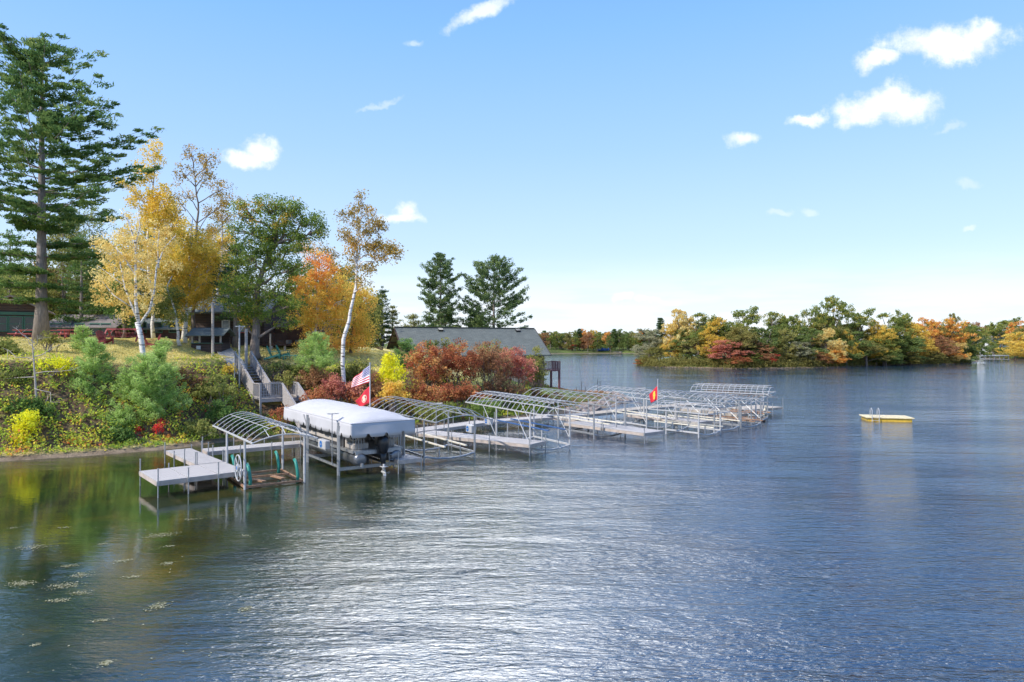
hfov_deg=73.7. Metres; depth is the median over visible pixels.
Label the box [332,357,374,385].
bush
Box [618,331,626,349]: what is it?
oak
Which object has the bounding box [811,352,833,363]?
oak
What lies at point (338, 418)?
lift
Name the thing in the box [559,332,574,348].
oak
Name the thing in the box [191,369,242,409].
shrub
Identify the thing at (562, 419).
finger dock
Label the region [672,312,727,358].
oak
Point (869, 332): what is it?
oak
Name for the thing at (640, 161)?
sky
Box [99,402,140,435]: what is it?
young pine
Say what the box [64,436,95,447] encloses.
shrub
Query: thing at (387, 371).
yellow bush
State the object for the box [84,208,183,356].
birch
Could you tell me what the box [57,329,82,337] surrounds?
picnic table
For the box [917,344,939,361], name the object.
maple
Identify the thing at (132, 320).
oak
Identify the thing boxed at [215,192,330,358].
oak
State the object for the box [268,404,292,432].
red bush
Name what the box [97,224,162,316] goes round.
maple
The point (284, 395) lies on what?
staircase
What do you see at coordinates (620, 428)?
finger dock
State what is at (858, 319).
oak
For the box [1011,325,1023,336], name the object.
oak
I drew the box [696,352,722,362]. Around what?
broadleaf tree
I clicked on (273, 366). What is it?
shrub
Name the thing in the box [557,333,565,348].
broadleaf tree
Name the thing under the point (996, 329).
oak
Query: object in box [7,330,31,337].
picnic table
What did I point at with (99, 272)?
oak
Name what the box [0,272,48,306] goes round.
oak
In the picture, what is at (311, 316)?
maple
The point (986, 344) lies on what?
house
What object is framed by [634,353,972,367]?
shoreline scrub
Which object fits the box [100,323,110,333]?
window
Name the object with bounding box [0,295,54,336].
log cabin
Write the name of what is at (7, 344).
shrub
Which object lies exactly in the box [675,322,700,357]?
broadleaf tree
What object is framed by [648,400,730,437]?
lift
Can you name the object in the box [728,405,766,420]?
roller ramp
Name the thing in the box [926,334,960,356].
oak
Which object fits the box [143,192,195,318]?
birch
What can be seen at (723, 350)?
dogwood
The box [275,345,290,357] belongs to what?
adirondack chair
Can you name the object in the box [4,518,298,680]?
floating leaves
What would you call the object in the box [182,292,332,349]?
log house
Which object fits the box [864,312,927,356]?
oak
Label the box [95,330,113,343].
adirondack chair
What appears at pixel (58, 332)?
window
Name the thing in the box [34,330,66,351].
shrub
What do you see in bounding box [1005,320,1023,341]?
maple
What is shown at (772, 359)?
maple
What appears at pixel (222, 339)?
kiosk
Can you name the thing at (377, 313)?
woodland undergrowth
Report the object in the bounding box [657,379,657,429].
flagpole
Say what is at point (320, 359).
young pine
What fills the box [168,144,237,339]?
sparse tree
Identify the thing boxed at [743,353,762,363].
oak
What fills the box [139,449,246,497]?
dock platform
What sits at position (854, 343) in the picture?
birch
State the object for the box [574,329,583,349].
pine
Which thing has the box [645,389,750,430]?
lift
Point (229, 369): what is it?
shrub
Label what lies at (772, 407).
dock platform
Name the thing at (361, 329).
maple
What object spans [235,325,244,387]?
lamp post
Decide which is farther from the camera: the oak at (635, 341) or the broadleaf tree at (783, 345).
the oak at (635, 341)
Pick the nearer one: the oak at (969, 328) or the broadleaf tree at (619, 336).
the oak at (969, 328)
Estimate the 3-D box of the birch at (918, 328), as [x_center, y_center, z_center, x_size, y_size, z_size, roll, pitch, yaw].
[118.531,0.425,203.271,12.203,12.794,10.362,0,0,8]
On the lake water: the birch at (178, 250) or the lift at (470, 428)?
the lift at (470, 428)
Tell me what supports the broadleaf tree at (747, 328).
on the ground at (129, 448)
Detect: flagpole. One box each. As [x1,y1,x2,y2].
[369,362,370,440]
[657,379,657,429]
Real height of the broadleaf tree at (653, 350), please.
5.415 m
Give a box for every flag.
[351,366,368,387]
[356,387,368,405]
[649,387,656,402]
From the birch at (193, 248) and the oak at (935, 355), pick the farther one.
the oak at (935, 355)
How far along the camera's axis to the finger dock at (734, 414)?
56.98 m
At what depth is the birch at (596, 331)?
430.61 m
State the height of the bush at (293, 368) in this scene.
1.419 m
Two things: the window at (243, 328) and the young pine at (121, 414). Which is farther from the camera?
the window at (243, 328)
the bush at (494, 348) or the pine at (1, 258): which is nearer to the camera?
the bush at (494, 348)
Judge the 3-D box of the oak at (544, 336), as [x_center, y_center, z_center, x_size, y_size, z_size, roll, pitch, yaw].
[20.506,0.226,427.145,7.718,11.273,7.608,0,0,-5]
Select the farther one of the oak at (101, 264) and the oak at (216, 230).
the oak at (216, 230)
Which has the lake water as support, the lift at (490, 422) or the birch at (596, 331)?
the lift at (490, 422)
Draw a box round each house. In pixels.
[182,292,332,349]
[977,334,1009,354]
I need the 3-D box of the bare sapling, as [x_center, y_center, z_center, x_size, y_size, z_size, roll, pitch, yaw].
[-28.678,1.353,40.496,5.740,5.186,1.604,0,0,4]
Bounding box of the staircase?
[234,351,309,427]
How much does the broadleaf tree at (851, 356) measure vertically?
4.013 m
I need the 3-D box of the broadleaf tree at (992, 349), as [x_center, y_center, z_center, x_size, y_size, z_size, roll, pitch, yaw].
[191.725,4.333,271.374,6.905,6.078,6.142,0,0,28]
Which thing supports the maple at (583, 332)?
on the ground at (129, 448)
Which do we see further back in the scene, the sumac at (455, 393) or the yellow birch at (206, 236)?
the yellow birch at (206, 236)
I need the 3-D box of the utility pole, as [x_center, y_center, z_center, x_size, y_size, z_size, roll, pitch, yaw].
[-23.233,-0.754,53.002,0.203,4.530,0.203,0,0,22]
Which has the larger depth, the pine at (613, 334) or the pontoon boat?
the pine at (613, 334)
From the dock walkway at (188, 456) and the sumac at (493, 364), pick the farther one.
the sumac at (493, 364)
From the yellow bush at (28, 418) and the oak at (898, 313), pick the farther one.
the oak at (898, 313)
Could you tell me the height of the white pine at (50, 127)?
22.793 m
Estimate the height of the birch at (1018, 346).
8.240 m
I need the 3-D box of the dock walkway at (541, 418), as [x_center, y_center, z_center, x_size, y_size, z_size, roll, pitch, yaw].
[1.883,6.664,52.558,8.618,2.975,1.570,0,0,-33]
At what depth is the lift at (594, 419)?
47.27 m
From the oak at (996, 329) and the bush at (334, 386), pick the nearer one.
the bush at (334, 386)
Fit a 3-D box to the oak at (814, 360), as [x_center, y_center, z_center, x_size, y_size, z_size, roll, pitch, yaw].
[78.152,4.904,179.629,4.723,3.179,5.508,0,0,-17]
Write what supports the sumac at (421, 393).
on the ground at (129, 448)
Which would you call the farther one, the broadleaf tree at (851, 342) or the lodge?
the broadleaf tree at (851, 342)
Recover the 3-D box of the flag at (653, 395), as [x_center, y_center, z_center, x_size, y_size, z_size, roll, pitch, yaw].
[9.457,3.576,45.678,0.605,1.181,0.102,0,0,41]
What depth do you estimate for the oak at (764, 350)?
174.74 m
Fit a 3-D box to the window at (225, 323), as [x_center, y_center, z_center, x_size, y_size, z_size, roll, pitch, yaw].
[-25.552,-1.273,60.954,0.730,1.230,0.060,0,0,0]
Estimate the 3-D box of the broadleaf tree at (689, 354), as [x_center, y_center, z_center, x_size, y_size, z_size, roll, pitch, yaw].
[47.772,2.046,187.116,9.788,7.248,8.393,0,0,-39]
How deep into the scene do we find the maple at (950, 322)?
210.36 m
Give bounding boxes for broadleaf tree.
[546,334,555,348]
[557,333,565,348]
[604,335,615,352]
[613,329,623,349]
[619,334,633,350]
[639,344,669,359]
[666,336,699,357]
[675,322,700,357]
[676,337,714,358]
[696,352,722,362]
[712,324,735,358]
[723,326,761,355]
[747,325,781,356]
[770,328,803,361]
[789,326,830,354]
[832,331,876,363]
[838,352,862,365]
[868,351,905,365]
[884,335,928,364]
[951,342,979,361]
[953,326,988,354]
[985,344,1003,358]
[997,352,1014,358]
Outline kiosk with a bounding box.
[186,328,235,353]
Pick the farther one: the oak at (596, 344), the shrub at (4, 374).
the oak at (596, 344)
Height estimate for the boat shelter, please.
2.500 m
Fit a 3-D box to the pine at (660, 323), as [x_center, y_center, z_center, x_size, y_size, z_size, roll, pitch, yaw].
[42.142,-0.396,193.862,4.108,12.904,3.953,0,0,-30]
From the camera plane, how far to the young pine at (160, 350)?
45.29 m
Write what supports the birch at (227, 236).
on the ground at (129, 448)
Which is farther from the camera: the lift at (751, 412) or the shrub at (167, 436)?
the lift at (751, 412)
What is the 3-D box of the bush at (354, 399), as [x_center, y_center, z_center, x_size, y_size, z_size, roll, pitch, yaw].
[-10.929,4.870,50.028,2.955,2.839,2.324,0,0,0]
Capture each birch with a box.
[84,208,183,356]
[114,138,188,338]
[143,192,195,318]
[145,276,193,345]
[151,218,224,342]
[166,224,203,339]
[200,229,229,295]
[209,225,237,290]
[333,188,407,401]
[589,329,598,350]
[659,308,697,358]
[661,320,678,359]
[693,317,727,346]
[693,330,725,356]
[810,328,848,363]
[836,330,863,359]
[861,319,900,364]
[899,321,935,353]
[937,337,970,360]
[1006,341,1023,356]
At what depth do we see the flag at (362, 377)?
36.11 m
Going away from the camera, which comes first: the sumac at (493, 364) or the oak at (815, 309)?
the sumac at (493, 364)
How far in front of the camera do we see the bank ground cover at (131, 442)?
41.86 m
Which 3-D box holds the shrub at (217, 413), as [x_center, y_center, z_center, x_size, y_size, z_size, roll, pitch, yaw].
[-18.979,4.924,44.891,3.165,2.715,1.809,0,0,0]
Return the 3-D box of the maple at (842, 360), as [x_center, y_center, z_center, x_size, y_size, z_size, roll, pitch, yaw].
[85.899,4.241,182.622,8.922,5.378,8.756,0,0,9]
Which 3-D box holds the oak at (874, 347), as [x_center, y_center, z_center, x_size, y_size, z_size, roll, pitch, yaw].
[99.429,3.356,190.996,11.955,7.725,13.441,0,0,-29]
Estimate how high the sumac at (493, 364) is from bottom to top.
5.315 m
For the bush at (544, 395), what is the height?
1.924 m
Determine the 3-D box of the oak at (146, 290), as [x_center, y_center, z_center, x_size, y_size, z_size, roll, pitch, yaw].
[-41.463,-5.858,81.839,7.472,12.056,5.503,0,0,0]
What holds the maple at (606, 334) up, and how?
on the ground at (129, 448)
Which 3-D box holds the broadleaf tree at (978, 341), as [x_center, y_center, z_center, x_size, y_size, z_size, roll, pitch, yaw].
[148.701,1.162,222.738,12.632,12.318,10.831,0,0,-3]
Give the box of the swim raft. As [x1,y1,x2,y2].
[859,408,914,421]
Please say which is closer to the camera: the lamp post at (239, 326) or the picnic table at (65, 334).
the lamp post at (239, 326)
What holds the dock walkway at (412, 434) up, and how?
on the lake water
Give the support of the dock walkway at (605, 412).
on the lake water
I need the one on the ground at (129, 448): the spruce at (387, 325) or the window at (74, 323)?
the spruce at (387, 325)
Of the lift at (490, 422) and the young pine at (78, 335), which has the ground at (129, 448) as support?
the young pine at (78, 335)
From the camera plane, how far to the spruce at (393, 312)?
97.86 m
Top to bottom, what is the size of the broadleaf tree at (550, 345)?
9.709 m
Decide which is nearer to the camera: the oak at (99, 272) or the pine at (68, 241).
the oak at (99, 272)
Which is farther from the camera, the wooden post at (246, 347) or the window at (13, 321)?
the window at (13, 321)
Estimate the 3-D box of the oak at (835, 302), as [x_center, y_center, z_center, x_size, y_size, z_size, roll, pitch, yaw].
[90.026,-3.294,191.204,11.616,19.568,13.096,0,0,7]
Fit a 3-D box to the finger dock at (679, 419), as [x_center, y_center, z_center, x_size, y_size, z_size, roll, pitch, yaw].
[11.945,6.801,52.484,1.690,2.700,7.000,0,0,-38]
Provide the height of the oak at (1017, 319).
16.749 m
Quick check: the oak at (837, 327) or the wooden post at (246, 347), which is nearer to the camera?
the wooden post at (246, 347)
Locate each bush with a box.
[5,408,41,449]
[28,355,77,375]
[135,425,146,435]
[152,418,165,436]
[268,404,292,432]
[284,362,319,375]
[292,365,339,389]
[299,384,330,401]
[313,372,365,402]
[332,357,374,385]
[345,389,382,407]
[356,370,384,407]
[375,378,410,413]
[377,352,408,411]
[414,399,460,425]
[421,337,467,376]
[464,396,507,419]
[476,339,513,388]
[529,388,566,403]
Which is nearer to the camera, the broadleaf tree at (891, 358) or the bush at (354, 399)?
the bush at (354, 399)
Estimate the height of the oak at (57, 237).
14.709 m
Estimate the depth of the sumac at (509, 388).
58.75 m
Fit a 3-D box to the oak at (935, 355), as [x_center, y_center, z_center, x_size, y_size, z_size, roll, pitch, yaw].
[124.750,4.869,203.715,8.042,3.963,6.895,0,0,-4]
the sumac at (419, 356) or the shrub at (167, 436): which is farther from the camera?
the sumac at (419, 356)
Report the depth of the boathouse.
84.20 m
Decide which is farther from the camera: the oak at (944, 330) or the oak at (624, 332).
the oak at (624, 332)
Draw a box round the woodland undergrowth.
[0,261,386,347]
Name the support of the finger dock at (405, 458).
on the lake water
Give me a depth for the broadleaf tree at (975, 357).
213.40 m
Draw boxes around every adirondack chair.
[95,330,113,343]
[145,334,160,347]
[264,346,280,359]
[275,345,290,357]
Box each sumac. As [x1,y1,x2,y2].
[400,377,444,422]
[402,339,451,390]
[427,337,483,388]
[429,378,491,419]
[463,340,514,397]
[475,376,528,411]
[491,345,537,399]
[521,345,549,395]
[724,356,752,366]
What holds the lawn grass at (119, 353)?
on the ground at (129, 448)
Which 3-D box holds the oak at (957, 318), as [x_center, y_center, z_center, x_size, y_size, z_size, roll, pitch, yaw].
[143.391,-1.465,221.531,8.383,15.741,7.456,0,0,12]
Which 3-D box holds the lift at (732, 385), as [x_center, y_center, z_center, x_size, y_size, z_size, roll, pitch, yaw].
[18.374,5.980,56.879,6.338,4.769,2.962,0,0,32]
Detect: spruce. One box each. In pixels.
[377,286,394,345]
[385,305,403,343]
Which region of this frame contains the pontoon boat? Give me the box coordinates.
[299,423,402,475]
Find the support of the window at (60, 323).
in the lodge
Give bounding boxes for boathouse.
[376,327,560,388]
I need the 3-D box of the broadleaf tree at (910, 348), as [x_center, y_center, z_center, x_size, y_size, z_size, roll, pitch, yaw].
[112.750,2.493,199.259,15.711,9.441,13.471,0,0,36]
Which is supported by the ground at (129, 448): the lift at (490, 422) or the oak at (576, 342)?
the oak at (576, 342)
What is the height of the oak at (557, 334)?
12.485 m
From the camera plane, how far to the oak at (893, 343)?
191.61 m
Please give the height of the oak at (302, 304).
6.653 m
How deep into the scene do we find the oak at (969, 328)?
219.08 m
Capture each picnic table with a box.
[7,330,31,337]
[50,330,73,338]
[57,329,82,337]
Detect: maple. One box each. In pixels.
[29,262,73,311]
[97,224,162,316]
[285,245,362,353]
[323,281,380,353]
[578,328,589,349]
[602,332,610,344]
[659,340,683,357]
[767,352,780,363]
[821,347,851,364]
[915,317,942,352]
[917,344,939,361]
[929,317,980,358]
[994,331,1023,358]
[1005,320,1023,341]
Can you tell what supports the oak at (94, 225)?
on the ground at (129, 448)
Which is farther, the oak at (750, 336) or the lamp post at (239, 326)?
the oak at (750, 336)
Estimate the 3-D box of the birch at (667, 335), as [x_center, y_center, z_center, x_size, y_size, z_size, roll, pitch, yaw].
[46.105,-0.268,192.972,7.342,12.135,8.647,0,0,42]
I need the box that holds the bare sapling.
[6,323,78,401]
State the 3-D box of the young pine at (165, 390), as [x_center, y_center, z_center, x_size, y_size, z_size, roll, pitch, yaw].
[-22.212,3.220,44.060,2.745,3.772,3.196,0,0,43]
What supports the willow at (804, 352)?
on the ground at (129, 448)
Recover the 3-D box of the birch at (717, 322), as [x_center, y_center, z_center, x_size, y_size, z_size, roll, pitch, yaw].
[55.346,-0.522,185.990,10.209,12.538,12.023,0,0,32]
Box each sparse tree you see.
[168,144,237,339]
[199,193,242,293]
[296,236,367,346]
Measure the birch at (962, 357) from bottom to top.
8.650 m
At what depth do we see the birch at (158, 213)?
61.77 m
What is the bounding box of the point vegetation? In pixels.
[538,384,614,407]
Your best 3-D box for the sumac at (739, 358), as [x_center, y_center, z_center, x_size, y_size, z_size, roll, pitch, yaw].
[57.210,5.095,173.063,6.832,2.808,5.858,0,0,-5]
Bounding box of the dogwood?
[706,340,755,363]
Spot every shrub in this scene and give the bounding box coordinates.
[0,334,26,355]
[0,356,33,384]
[0,396,59,419]
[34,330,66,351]
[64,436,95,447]
[96,420,135,442]
[162,434,189,443]
[173,367,207,388]
[174,418,220,439]
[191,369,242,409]
[199,395,249,435]
[217,363,237,374]
[222,413,269,436]
[261,360,289,385]
[274,370,298,393]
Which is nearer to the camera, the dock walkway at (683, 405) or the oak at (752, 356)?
the dock walkway at (683, 405)
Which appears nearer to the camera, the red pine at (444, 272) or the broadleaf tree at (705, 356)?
the red pine at (444, 272)
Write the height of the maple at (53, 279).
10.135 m
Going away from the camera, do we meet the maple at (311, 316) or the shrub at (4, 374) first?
the shrub at (4, 374)
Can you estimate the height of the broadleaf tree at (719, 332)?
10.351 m
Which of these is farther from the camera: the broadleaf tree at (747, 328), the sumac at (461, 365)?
the broadleaf tree at (747, 328)
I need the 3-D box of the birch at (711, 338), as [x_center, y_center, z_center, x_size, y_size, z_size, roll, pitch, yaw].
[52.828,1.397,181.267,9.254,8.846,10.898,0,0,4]
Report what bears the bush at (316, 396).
on the ground at (129, 448)
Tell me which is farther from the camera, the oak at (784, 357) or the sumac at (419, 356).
the oak at (784, 357)
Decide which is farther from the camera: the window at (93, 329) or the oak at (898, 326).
the oak at (898, 326)
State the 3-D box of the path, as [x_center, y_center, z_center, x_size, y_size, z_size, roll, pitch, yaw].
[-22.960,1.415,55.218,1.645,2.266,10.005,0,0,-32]
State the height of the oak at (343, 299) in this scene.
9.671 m
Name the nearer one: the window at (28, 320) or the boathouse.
the window at (28, 320)
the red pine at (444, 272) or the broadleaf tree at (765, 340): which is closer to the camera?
the red pine at (444, 272)
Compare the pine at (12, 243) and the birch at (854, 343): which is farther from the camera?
the birch at (854, 343)
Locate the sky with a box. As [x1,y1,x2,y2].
[0,0,1023,343]
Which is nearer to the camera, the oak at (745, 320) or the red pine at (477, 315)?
the red pine at (477, 315)
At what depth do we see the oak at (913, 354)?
196.74 m
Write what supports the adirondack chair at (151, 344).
on the lawn grass at (119, 353)
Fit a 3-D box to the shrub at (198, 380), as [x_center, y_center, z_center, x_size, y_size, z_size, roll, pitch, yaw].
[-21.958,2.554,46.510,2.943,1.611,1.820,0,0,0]
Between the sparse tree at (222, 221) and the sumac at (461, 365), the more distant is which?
the sparse tree at (222, 221)
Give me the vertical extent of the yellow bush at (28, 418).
2.661 m
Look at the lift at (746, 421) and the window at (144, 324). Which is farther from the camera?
the window at (144, 324)
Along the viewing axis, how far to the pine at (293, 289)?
77.79 m
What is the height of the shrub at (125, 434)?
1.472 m
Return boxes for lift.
[212,412,317,489]
[283,399,414,475]
[367,396,490,462]
[465,391,589,453]
[523,387,642,438]
[585,385,688,427]
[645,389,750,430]
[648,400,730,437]
[686,394,769,429]
[690,383,775,421]
[699,390,777,423]
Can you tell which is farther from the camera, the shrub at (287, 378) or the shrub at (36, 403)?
the shrub at (287, 378)
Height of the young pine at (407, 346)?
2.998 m
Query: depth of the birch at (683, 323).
188.62 m
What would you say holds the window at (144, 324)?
in the cabin at (168, 331)
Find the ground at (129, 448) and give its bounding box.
[0,339,1023,461]
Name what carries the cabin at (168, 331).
on the ground at (129, 448)
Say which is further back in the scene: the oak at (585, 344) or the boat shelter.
the oak at (585, 344)
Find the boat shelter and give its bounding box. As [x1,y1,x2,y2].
[977,355,1009,360]
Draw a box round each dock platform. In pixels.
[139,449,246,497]
[726,396,783,415]
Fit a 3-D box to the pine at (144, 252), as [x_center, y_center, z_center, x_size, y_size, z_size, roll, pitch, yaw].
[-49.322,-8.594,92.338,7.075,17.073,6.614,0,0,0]
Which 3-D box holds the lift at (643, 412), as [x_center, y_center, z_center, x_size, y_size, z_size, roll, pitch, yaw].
[9.561,6.021,53.622,2.962,4.666,9.034,0,0,-29]
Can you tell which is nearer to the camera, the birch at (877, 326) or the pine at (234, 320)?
the pine at (234, 320)
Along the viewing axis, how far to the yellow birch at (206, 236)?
63.81 m
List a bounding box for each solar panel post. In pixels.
[436,403,441,446]
[639,388,645,423]
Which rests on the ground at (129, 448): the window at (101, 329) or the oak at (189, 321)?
the oak at (189, 321)
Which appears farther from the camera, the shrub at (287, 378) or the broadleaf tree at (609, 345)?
the broadleaf tree at (609, 345)
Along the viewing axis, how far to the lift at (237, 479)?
31.29 m
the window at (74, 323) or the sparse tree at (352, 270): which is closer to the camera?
the sparse tree at (352, 270)
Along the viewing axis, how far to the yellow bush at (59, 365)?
41.85 m
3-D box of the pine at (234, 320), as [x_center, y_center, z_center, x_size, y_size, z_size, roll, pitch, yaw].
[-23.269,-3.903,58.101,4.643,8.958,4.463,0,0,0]
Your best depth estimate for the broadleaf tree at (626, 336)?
428.64 m
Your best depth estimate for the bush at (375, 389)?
51.26 m
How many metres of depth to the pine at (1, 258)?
72.98 m
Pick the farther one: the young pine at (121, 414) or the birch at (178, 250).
the birch at (178, 250)
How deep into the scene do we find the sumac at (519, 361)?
62.58 m
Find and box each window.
[0,316,7,331]
[8,316,23,331]
[24,316,33,331]
[50,323,59,333]
[60,323,70,333]
[74,323,84,332]
[89,323,99,333]
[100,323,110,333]
[142,322,146,332]
[154,322,162,332]
[169,322,178,332]
[222,320,229,327]
[237,320,245,332]
[286,339,292,346]
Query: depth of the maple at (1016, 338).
269.16 m
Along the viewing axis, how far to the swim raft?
55.62 m
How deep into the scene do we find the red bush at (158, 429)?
42.17 m
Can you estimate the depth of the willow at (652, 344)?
192.51 m
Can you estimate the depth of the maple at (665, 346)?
187.55 m
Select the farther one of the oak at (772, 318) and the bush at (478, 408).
the oak at (772, 318)
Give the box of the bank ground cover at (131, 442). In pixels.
[0,349,546,455]
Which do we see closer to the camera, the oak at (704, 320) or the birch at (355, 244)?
the birch at (355, 244)
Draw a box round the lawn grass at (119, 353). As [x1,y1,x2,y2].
[0,336,450,389]
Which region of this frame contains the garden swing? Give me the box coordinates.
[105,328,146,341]
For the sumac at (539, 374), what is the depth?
65.81 m
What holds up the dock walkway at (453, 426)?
on the lake water
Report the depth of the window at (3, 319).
57.52 m
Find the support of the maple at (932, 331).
on the ground at (129, 448)
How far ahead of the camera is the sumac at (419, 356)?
56.74 m
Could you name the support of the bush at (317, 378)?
on the ground at (129, 448)
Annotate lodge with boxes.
[49,315,134,337]
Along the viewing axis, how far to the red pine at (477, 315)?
97.66 m
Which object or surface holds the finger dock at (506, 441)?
on the lake water
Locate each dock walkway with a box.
[164,441,224,466]
[202,433,301,458]
[294,432,415,451]
[415,416,492,442]
[483,408,586,430]
[572,398,659,417]
[648,395,707,414]
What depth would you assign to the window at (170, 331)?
73.95 m
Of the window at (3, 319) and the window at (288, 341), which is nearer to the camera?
the window at (3, 319)
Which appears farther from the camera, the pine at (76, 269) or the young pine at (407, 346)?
the pine at (76, 269)
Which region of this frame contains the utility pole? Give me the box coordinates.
[211,302,213,355]
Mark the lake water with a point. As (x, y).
(816, 529)
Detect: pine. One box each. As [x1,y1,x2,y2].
[0,23,163,341]
[0,229,49,310]
[0,233,12,296]
[51,234,115,322]
[52,205,89,311]
[66,335,119,409]
[67,324,93,352]
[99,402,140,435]
[108,350,181,421]
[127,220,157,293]
[144,362,193,417]
[150,337,178,373]
[208,242,261,347]
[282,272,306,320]
[292,331,337,370]
[390,337,420,367]
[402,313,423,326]
[416,252,463,326]
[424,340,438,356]
[453,253,532,327]
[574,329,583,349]
[609,329,618,347]
[654,317,664,357]
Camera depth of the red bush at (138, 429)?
41.81 m
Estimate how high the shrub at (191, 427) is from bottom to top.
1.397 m
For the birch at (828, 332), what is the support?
on the ground at (129, 448)
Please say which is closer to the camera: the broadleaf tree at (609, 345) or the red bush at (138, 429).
the red bush at (138, 429)
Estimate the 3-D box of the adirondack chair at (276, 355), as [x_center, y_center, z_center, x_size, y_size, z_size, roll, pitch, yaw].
[-19.093,0.932,54.482,1.253,1.129,0.847,0,0,-11]
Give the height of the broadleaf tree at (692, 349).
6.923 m
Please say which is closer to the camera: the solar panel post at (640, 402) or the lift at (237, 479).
the lift at (237, 479)
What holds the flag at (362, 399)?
attached to the flagpole at (369, 390)
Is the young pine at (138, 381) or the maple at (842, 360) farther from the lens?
the maple at (842, 360)
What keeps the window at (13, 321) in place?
in the log cabin at (12, 316)
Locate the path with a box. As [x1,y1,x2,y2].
[217,347,250,374]
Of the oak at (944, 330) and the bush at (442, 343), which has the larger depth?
the oak at (944, 330)
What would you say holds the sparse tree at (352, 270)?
on the ground at (129, 448)
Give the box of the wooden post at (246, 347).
[245,329,247,365]
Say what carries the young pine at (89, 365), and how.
on the ground at (129, 448)
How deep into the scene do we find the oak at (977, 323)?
320.13 m
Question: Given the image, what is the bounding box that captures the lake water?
[0,353,1023,681]
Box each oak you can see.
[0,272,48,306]
[22,221,99,320]
[60,205,131,309]
[75,243,127,308]
[78,271,124,314]
[94,270,146,337]
[139,247,180,317]
[171,307,190,331]
[189,214,234,262]
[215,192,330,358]
[288,287,314,320]
[310,272,360,343]
[540,333,550,346]
[548,331,562,349]
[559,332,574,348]
[570,337,580,349]
[578,332,594,351]
[590,333,604,351]
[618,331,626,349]
[628,334,642,348]
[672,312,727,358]
[717,326,762,358]
[720,305,762,348]
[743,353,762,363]
[746,340,776,360]
[751,311,800,352]
[769,352,796,362]
[774,314,813,350]
[795,305,827,347]
[803,354,820,363]
[809,318,854,353]
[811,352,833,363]
[814,295,855,345]
[838,308,890,354]
[842,324,878,342]
[855,339,894,365]
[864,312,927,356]
[878,335,906,364]
[893,352,933,364]
[895,309,916,348]
[917,351,947,361]
[923,321,958,355]
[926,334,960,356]
[940,313,967,342]
[953,323,991,355]
[971,321,987,338]
[977,320,1022,353]
[999,316,1021,332]
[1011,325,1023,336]
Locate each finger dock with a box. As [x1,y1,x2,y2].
[367,451,421,473]
[416,424,546,456]
[535,410,610,431]
[563,418,664,443]
[626,409,712,426]
[679,404,747,422]
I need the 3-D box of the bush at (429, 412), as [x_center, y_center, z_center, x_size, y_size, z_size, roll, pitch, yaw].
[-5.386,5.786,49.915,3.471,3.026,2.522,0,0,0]
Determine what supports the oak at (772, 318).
on the ground at (129, 448)
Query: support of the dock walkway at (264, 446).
on the lake water
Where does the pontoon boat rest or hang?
on the lift at (338, 418)
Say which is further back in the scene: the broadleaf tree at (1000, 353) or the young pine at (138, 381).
the broadleaf tree at (1000, 353)
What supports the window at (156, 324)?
in the cabin at (168, 331)
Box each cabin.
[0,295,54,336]
[129,318,190,338]
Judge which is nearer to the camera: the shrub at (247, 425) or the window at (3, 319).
the shrub at (247, 425)
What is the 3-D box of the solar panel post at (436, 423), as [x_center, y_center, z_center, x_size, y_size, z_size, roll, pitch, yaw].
[-4.608,5.640,41.484,0.762,3.760,0.400,0,0,0]
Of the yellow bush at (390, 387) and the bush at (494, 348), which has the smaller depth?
the yellow bush at (390, 387)
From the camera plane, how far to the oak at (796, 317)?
186.40 m
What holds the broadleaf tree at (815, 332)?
on the ground at (129, 448)
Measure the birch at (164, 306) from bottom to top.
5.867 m
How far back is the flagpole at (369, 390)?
35.97 m
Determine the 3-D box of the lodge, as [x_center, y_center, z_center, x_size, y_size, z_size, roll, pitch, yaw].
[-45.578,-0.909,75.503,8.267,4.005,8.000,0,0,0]
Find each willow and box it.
[629,328,669,358]
[784,341,816,362]
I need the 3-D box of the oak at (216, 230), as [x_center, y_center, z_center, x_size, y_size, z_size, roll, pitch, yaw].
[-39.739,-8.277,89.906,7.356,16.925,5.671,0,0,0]

